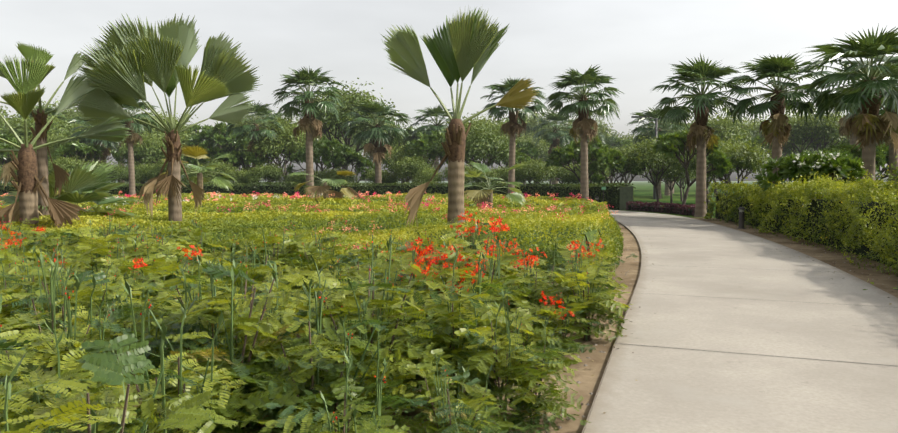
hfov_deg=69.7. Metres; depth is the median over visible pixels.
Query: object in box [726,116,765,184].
broadleaf tree
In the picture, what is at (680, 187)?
broadleaf tree
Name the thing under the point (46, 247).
caesalpinia shrub
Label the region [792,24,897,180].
washingtonia palm
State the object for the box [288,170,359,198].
small palm
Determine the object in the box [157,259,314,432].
caesalpinia shrub
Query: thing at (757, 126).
broadleaf tree
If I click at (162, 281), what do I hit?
caesalpinia shrub
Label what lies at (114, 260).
caesalpinia shrub
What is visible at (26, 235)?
caesalpinia shrub
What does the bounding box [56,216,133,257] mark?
caesalpinia shrub
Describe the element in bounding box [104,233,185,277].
caesalpinia shrub
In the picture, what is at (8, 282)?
caesalpinia shrub
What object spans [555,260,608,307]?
caesalpinia shrub
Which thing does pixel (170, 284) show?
caesalpinia shrub
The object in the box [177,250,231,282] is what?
caesalpinia shrub
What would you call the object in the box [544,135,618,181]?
broadleaf tree
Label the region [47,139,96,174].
broadleaf tree
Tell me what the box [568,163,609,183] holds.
broadleaf tree
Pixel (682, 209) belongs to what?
purple hedge
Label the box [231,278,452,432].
caesalpinia shrub
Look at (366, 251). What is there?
caesalpinia shrub
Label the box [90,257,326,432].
caesalpinia shrub
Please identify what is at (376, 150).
washingtonia palm
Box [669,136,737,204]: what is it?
broadleaf tree
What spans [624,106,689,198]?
tree
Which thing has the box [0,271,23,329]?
caesalpinia shrub
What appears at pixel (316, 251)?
caesalpinia shrub
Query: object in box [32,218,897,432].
soil
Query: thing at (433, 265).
caesalpinia shrub
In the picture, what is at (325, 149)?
broadleaf tree
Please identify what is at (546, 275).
caesalpinia shrub
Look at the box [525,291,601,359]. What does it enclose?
caesalpinia shrub
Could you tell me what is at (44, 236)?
caesalpinia shrub
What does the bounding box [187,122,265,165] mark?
broadleaf tree
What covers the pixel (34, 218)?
caesalpinia shrub
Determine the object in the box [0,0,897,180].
sky
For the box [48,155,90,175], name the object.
broadleaf tree
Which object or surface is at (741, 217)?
bollard light
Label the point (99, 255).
caesalpinia shrub
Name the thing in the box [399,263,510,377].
caesalpinia shrub
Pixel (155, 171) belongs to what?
broadleaf tree
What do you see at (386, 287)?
caesalpinia shrub
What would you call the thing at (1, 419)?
caesalpinia shrub
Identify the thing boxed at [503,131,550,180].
broadleaf tree
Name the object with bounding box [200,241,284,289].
caesalpinia shrub
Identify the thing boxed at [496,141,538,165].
broadleaf tree
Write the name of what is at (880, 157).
broadleaf tree
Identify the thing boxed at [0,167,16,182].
broadleaf tree
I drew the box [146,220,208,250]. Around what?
caesalpinia shrub
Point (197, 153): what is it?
palm
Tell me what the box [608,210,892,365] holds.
path joints
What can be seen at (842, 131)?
washingtonia palm
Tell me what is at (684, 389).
concrete path
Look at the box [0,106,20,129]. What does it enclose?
broadleaf tree
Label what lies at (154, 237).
caesalpinia shrub
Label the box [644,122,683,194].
broadleaf tree
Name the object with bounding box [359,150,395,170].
broadleaf tree
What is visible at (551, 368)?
caesalpinia shrub
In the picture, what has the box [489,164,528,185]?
broadleaf tree
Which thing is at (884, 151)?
broadleaf tree
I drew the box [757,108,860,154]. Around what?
broadleaf tree
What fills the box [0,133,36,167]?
broadleaf tree
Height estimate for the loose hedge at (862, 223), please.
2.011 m
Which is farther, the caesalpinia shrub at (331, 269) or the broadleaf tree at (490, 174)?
the broadleaf tree at (490, 174)
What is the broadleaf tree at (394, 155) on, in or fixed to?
on the lawn
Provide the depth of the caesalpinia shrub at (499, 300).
6.43 m
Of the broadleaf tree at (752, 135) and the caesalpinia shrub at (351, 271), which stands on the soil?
the caesalpinia shrub at (351, 271)
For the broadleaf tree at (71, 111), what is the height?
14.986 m
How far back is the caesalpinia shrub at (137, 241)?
9.60 m
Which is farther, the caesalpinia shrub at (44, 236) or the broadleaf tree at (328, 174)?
the broadleaf tree at (328, 174)
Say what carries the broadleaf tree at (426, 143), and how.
on the lawn
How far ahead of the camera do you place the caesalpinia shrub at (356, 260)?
7.13 m
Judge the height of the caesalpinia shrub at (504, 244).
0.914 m
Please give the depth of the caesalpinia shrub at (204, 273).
7.42 m
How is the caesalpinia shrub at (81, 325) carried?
on the soil
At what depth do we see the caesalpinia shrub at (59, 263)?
7.92 m
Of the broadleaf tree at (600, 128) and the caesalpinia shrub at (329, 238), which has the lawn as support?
the broadleaf tree at (600, 128)
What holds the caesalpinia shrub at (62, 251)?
on the soil
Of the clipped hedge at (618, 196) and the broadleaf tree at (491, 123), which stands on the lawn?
the broadleaf tree at (491, 123)
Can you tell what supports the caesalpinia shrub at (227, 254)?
on the soil
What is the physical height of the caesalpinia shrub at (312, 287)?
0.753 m
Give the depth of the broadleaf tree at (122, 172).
45.76 m
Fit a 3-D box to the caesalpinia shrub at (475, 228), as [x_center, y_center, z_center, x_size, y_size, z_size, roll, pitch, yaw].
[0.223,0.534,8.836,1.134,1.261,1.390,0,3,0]
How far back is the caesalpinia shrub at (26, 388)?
2.38 m
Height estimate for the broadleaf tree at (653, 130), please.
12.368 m
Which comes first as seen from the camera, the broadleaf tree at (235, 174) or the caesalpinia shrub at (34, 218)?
the caesalpinia shrub at (34, 218)
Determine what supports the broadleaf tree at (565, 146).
on the lawn
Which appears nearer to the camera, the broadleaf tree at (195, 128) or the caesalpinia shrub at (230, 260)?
the caesalpinia shrub at (230, 260)
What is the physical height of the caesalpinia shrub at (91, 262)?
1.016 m
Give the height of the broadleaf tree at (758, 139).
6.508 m
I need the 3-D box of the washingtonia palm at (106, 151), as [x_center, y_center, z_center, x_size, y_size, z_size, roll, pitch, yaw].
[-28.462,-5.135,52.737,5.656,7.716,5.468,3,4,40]
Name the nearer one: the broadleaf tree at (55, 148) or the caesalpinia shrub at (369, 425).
the caesalpinia shrub at (369, 425)
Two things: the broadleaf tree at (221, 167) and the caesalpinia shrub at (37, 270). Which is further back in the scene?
the broadleaf tree at (221, 167)
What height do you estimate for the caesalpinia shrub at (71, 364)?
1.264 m
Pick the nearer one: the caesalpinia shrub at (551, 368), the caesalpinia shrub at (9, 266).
the caesalpinia shrub at (551, 368)
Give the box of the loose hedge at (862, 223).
[704,165,897,275]
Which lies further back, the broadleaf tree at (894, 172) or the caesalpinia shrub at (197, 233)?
the broadleaf tree at (894, 172)
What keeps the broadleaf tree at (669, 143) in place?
on the lawn
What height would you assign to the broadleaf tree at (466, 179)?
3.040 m
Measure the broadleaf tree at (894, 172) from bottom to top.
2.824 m
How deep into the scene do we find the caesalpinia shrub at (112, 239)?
10.20 m
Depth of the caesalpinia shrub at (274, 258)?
8.53 m
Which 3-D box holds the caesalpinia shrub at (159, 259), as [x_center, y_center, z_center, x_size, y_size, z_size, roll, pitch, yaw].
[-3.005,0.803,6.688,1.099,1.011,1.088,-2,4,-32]
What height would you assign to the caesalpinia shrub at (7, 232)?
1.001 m
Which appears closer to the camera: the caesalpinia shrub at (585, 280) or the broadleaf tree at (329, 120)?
the caesalpinia shrub at (585, 280)
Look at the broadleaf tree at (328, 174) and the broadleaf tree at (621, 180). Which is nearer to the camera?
the broadleaf tree at (328, 174)
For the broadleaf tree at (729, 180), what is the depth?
68.59 m
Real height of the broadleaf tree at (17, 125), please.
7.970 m
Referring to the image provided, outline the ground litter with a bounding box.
[532,213,897,428]
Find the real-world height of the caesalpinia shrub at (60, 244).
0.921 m
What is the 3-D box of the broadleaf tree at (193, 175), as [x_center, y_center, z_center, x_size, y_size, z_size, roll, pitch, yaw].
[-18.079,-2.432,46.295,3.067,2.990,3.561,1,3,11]
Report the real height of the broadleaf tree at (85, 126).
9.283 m
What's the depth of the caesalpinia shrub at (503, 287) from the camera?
7.15 m
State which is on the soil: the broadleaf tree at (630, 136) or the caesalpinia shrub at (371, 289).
the caesalpinia shrub at (371, 289)
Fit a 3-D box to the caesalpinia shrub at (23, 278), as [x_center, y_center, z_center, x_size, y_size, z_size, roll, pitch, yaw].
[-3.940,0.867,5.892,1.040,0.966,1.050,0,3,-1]
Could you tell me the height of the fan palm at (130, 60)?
5.552 m
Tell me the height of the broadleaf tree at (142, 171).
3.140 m
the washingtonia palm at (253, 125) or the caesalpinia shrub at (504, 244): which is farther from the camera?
the washingtonia palm at (253, 125)
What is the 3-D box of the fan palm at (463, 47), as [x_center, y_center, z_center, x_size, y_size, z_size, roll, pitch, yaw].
[0.102,-1.473,12.033,2.968,4.939,1.879,1,3,19]
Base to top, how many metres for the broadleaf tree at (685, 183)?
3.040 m
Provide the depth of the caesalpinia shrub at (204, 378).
2.91 m
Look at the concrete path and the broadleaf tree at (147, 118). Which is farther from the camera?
the broadleaf tree at (147, 118)
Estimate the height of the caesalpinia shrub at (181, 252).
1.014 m
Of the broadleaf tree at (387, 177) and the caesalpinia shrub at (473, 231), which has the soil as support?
the caesalpinia shrub at (473, 231)
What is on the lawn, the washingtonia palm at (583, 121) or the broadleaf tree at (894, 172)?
the washingtonia palm at (583, 121)
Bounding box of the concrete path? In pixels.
[584,210,897,432]
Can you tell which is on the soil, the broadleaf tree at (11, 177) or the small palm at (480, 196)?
the small palm at (480, 196)
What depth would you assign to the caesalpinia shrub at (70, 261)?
6.68 m
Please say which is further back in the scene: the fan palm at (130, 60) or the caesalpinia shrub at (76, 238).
the fan palm at (130, 60)
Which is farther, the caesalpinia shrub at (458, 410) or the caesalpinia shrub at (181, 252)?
the caesalpinia shrub at (181, 252)
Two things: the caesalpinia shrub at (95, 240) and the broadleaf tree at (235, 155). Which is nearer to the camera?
the caesalpinia shrub at (95, 240)
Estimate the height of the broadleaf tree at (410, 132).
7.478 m
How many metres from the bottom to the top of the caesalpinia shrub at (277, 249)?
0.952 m
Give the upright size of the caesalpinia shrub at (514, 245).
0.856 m
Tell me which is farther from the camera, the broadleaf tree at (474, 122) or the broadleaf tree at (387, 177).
the broadleaf tree at (474, 122)
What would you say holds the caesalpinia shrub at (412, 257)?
on the soil
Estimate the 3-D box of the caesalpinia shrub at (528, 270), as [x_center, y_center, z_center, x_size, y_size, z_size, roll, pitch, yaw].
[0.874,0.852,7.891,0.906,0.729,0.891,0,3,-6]
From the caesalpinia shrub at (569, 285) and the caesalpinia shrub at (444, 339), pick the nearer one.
the caesalpinia shrub at (444, 339)
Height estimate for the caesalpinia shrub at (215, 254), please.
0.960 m
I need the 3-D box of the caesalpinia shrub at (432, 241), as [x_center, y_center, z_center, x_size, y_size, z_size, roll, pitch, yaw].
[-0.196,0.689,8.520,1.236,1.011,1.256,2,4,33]
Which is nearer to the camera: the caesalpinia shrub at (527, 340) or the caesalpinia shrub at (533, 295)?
the caesalpinia shrub at (527, 340)
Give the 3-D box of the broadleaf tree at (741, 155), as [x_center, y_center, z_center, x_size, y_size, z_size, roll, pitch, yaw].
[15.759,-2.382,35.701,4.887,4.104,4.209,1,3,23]
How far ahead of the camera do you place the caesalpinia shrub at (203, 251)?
9.79 m
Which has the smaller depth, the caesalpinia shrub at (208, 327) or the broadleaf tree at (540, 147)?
the caesalpinia shrub at (208, 327)
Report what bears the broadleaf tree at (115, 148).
on the lawn
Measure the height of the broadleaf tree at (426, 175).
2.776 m
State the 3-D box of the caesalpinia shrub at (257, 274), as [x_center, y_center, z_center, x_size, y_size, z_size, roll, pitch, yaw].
[-1.828,0.736,5.697,1.384,1.214,1.261,1,3,9]
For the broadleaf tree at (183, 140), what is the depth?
59.88 m
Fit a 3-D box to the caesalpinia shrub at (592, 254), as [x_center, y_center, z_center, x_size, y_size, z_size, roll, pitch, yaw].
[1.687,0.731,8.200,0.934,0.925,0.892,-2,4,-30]
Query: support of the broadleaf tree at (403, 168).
on the lawn
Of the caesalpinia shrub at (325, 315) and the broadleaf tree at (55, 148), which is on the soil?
the caesalpinia shrub at (325, 315)
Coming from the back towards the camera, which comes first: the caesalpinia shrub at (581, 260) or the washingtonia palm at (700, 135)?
the washingtonia palm at (700, 135)
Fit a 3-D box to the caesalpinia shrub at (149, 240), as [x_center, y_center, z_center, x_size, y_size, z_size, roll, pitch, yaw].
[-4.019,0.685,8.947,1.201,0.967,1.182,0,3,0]
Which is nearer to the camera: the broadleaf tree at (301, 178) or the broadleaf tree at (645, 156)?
the broadleaf tree at (645, 156)
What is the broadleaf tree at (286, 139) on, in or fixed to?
on the lawn
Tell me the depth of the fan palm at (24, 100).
13.04 m
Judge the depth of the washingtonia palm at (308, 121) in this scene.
39.45 m
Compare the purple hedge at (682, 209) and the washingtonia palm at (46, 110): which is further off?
the washingtonia palm at (46, 110)
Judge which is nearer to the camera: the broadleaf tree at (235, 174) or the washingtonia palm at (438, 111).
the broadleaf tree at (235, 174)
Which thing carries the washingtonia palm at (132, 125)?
on the soil
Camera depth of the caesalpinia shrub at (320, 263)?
7.42 m
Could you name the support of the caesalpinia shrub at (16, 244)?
on the soil
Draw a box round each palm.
[0,41,120,215]
[0,55,130,227]
[0,159,143,217]
[18,104,72,125]
[64,117,124,162]
[72,13,262,221]
[83,118,141,182]
[111,98,160,194]
[161,145,236,200]
[224,100,286,185]
[271,66,345,194]
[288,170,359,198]
[340,100,411,185]
[381,6,538,226]
[408,104,452,172]
[464,161,527,207]
[480,76,550,193]
[543,65,622,198]
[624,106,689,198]
[651,54,751,216]
[720,54,832,181]
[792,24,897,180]
[815,63,886,197]
[842,63,897,202]
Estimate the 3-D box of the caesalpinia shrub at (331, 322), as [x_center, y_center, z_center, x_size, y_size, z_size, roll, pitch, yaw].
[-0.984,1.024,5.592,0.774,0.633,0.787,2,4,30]
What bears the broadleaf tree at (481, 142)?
on the lawn
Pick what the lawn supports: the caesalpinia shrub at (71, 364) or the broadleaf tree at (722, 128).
the broadleaf tree at (722, 128)
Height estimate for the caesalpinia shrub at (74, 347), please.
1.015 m
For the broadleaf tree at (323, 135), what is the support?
on the lawn
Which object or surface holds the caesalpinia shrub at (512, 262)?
on the soil
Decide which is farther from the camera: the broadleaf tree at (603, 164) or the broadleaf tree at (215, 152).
the broadleaf tree at (215, 152)
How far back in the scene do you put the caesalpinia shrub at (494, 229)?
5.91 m
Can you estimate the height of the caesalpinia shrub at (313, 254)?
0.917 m
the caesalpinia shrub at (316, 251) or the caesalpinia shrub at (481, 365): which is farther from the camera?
the caesalpinia shrub at (316, 251)
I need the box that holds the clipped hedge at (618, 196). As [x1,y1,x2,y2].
[0,181,635,209]
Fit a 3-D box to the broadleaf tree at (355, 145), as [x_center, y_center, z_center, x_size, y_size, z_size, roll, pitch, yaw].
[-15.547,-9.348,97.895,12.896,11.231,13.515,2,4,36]
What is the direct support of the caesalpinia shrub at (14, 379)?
on the soil
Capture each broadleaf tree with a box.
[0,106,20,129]
[0,113,86,144]
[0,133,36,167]
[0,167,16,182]
[5,96,90,126]
[8,128,78,157]
[29,113,107,145]
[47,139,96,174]
[48,140,119,163]
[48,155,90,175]
[77,159,115,174]
[105,162,142,183]
[107,112,186,183]
[111,128,198,168]
[112,110,185,145]
[112,132,184,166]
[117,109,202,148]
[126,160,158,183]
[144,155,191,182]
[181,163,212,182]
[183,144,239,185]
[186,123,240,158]
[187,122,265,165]
[201,158,238,182]
[214,104,297,185]
[215,150,262,171]
[217,168,263,183]
[235,120,321,177]
[236,160,286,185]
[277,170,319,185]
[278,117,296,184]
[281,129,365,173]
[286,137,359,174]
[293,78,410,170]
[314,166,347,183]
[319,167,359,182]
[325,126,370,169]
[333,153,374,182]
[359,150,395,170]
[362,168,399,183]
[381,143,438,181]
[384,155,434,185]
[386,126,432,166]
[401,130,465,167]
[409,165,444,185]
[429,119,523,167]
[431,113,523,164]
[440,111,501,166]
[440,164,483,183]
[465,167,501,184]
[487,149,532,169]
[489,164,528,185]
[494,108,567,183]
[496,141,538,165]
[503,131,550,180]
[515,157,560,183]
[531,110,577,183]
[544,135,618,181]
[544,142,570,183]
[545,165,580,183]
[562,117,621,143]
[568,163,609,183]
[587,127,632,182]
[588,149,641,183]
[592,136,631,182]
[601,131,642,185]
[605,142,651,185]
[606,145,642,182]
[616,135,679,206]
[626,117,693,146]
[643,162,693,202]
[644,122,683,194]
[652,130,733,203]
[655,155,693,200]
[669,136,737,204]
[671,173,695,196]
[679,110,758,196]
[688,136,771,184]
[692,142,743,190]
[724,135,763,192]
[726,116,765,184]
[739,135,791,174]
[748,112,816,156]
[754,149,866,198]
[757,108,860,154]
[819,142,886,180]
[853,144,888,180]
[872,150,897,188]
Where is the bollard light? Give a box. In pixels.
[737,207,745,228]
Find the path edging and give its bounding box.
[582,220,641,432]
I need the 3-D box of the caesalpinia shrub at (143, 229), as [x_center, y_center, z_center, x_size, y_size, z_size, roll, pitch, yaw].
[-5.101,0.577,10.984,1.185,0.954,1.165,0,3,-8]
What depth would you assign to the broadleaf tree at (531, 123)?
99.78 m
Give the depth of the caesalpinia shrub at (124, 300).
5.24 m
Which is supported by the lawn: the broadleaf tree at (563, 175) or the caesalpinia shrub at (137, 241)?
the broadleaf tree at (563, 175)
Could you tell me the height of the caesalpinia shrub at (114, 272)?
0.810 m
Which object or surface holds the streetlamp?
on the lawn
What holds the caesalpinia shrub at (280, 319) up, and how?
on the soil
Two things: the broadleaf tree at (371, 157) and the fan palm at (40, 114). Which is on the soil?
the fan palm at (40, 114)
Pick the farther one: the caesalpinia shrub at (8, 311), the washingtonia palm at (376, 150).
the washingtonia palm at (376, 150)
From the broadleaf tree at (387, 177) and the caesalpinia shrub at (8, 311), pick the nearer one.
the caesalpinia shrub at (8, 311)
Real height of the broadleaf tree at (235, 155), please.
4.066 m
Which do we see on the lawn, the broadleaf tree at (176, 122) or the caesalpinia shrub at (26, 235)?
the broadleaf tree at (176, 122)
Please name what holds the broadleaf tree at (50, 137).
on the lawn
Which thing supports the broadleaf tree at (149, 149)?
on the lawn
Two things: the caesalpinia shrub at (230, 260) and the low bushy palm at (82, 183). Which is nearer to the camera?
the caesalpinia shrub at (230, 260)
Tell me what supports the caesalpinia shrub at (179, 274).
on the soil
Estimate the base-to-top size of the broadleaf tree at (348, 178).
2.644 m
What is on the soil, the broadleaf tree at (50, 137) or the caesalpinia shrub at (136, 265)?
the caesalpinia shrub at (136, 265)
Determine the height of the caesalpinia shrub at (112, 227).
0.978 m
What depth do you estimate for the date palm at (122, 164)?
70.61 m
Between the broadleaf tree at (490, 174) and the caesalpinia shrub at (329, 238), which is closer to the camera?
the caesalpinia shrub at (329, 238)
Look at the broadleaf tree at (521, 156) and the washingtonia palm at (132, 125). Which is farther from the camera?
the broadleaf tree at (521, 156)
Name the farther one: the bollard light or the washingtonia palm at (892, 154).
the washingtonia palm at (892, 154)
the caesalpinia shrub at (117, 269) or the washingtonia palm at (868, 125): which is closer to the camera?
the caesalpinia shrub at (117, 269)
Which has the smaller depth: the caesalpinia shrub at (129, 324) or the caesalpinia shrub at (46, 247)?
the caesalpinia shrub at (129, 324)
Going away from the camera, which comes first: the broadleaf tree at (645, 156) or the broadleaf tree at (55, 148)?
the broadleaf tree at (645, 156)
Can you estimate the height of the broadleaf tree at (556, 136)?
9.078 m
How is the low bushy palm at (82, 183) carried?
on the soil
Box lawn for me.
[3,181,885,217]
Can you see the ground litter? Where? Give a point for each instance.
(568, 418)
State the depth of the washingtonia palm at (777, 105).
25.66 m
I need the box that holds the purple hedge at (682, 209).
[626,201,708,215]
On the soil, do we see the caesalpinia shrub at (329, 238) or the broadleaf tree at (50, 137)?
the caesalpinia shrub at (329, 238)
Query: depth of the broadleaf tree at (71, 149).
50.17 m
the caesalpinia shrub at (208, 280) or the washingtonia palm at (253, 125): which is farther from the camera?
the washingtonia palm at (253, 125)
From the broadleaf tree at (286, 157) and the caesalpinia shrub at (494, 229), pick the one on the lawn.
the broadleaf tree at (286, 157)
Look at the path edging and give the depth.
5.74 m
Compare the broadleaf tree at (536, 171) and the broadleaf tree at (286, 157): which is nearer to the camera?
the broadleaf tree at (536, 171)
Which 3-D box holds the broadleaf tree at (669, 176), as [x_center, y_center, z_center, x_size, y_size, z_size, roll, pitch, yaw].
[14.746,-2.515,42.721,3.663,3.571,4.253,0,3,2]
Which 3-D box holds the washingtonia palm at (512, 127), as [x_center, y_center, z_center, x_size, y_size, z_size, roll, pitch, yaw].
[4.079,-4.625,39.681,4.505,8.140,4.356,0,3,4]
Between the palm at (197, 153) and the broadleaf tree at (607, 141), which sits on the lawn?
the broadleaf tree at (607, 141)
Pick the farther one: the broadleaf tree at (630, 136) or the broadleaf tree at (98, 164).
the broadleaf tree at (630, 136)
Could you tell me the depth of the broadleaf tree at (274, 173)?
45.09 m
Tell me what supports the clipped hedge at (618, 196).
on the soil
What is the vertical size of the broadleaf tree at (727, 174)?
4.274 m
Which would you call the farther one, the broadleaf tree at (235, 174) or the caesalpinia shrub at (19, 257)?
the broadleaf tree at (235, 174)
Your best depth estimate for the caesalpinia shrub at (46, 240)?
8.54 m
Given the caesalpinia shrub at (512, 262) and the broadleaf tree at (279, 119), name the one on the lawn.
the broadleaf tree at (279, 119)
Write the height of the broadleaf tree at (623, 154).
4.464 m
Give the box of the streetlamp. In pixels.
[631,116,660,199]
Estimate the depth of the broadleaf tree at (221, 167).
46.27 m
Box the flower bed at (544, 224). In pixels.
[0,190,623,289]
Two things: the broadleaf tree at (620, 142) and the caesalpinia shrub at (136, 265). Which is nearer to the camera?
the caesalpinia shrub at (136, 265)
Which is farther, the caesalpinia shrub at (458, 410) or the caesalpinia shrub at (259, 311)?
the caesalpinia shrub at (259, 311)
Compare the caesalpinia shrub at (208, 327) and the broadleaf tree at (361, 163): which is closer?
the caesalpinia shrub at (208, 327)
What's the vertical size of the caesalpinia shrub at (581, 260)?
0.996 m
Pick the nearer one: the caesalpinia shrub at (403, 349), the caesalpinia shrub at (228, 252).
the caesalpinia shrub at (403, 349)
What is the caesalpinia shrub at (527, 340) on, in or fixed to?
on the soil
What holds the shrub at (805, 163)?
on the soil
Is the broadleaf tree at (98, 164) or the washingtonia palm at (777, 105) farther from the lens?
the broadleaf tree at (98, 164)
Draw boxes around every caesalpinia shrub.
[0,217,38,242]
[0,223,38,252]
[0,223,52,255]
[0,230,66,273]
[0,240,108,321]
[0,244,89,359]
[0,245,31,274]
[0,250,142,368]
[0,250,176,425]
[0,254,36,309]
[0,256,154,431]
[0,261,63,331]
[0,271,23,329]
[0,317,142,432]
[0,358,75,432]
[0,375,70,432]
[1,227,59,264]
[1,262,49,305]
[1,297,29,340]
[1,322,214,432]
[11,278,333,432]
[22,266,169,359]
[24,226,59,264]
[30,227,72,258]
[30,254,85,276]
[31,235,98,272]
[34,299,213,432]
[47,238,80,257]
[50,237,77,257]
[55,227,142,272]
[55,268,156,333]
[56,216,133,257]
[57,257,165,322]
[60,237,156,275]
[69,220,139,247]
[69,293,170,391]
[81,264,161,298]
[87,221,153,241]
[88,239,131,263]
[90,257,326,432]
[94,255,157,295]
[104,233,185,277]
[104,234,212,280]
[107,253,304,383]
[112,221,153,255]
[116,223,179,242]
[117,244,205,305]
[123,233,196,278]
[130,291,274,430]
[131,280,216,350]
[132,221,172,245]
[134,245,248,327]
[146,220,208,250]
[156,229,318,342]
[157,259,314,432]
[158,225,219,277]
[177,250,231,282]
[178,223,222,261]
[181,236,264,280]
[186,263,220,294]
[186,264,266,328]
[188,240,235,267]
[190,242,266,284]
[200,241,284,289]
[200,281,330,416]
[207,275,278,307]
[231,227,313,289]
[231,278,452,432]
[238,229,295,270]
[258,352,426,432]
[262,236,351,306]
[276,237,354,287]
[281,235,481,432]
[282,218,347,267]
[285,237,345,284]
[288,265,337,305]
[296,271,379,361]
[300,301,363,365]
[310,256,390,342]
[317,265,375,306]
[330,230,430,280]
[347,242,422,283]
[349,297,454,409]
[356,243,483,379]
[362,266,410,320]
[368,236,492,360]
[372,242,427,280]
[381,354,513,432]
[392,229,471,271]
[393,216,542,361]
[393,245,533,419]
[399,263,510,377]
[424,210,507,272]
[431,289,582,432]
[436,216,522,291]
[442,244,519,339]
[456,240,520,296]
[462,260,518,311]
[480,314,592,427]
[481,236,545,274]
[492,257,552,309]
[492,299,561,371]
[494,238,546,275]
[496,243,588,338]
[502,251,565,317]
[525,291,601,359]
[542,260,632,341]
[544,240,638,324]
[546,238,622,308]
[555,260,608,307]
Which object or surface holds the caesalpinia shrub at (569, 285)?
on the soil
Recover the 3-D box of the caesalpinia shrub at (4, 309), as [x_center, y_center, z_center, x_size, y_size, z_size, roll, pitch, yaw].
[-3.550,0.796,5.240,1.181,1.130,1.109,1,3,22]
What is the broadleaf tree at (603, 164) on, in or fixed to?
on the lawn
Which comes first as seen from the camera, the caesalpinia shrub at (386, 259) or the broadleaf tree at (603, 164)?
the caesalpinia shrub at (386, 259)
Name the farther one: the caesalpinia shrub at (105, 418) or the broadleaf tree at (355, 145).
the broadleaf tree at (355, 145)

